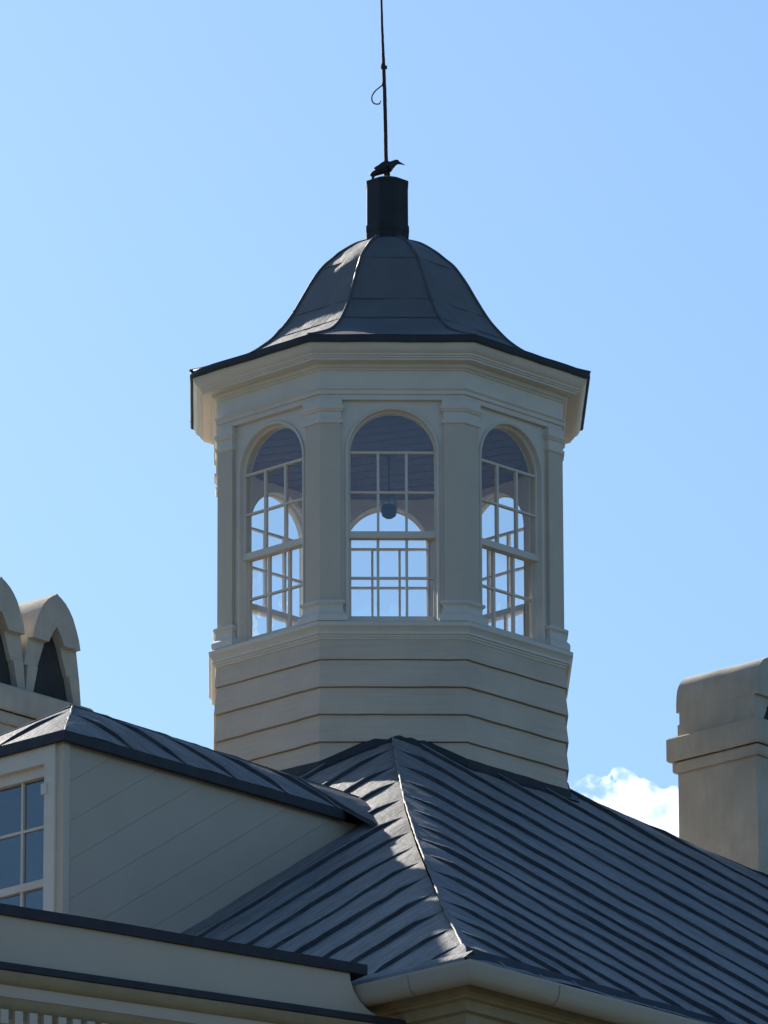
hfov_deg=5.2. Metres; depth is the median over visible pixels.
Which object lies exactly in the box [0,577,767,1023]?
house
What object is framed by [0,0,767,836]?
sky
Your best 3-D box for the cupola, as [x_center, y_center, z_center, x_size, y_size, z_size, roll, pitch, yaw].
[0.033,0.135,54.989,2.604,4.924,2.604,0,-17,-1]
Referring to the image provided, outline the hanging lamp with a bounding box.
[380,455,397,518]
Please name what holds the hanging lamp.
hanging from the cupola
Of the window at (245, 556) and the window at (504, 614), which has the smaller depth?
the window at (245, 556)
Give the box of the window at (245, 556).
[237,421,304,642]
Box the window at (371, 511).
[350,507,429,615]
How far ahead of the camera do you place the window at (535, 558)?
54.30 m
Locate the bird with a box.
[370,160,403,178]
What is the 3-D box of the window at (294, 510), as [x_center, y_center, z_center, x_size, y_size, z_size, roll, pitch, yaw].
[-0.716,0.557,55.612,0.120,1.439,0.604,-16,-24,41]
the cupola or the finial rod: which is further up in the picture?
the finial rod
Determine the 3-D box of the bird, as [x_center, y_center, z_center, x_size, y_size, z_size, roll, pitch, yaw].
[0.024,-2.255,55.675,0.233,0.141,0.084,0,-17,-1]
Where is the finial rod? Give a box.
[371,0,387,175]
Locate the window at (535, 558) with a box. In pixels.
[479,421,544,643]
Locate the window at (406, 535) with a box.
[345,406,439,620]
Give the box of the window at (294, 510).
[252,492,301,632]
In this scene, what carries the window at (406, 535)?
in the cupola
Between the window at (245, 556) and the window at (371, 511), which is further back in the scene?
the window at (371, 511)
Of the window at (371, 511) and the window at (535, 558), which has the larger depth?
the window at (371, 511)
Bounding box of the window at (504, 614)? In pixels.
[482,492,524,635]

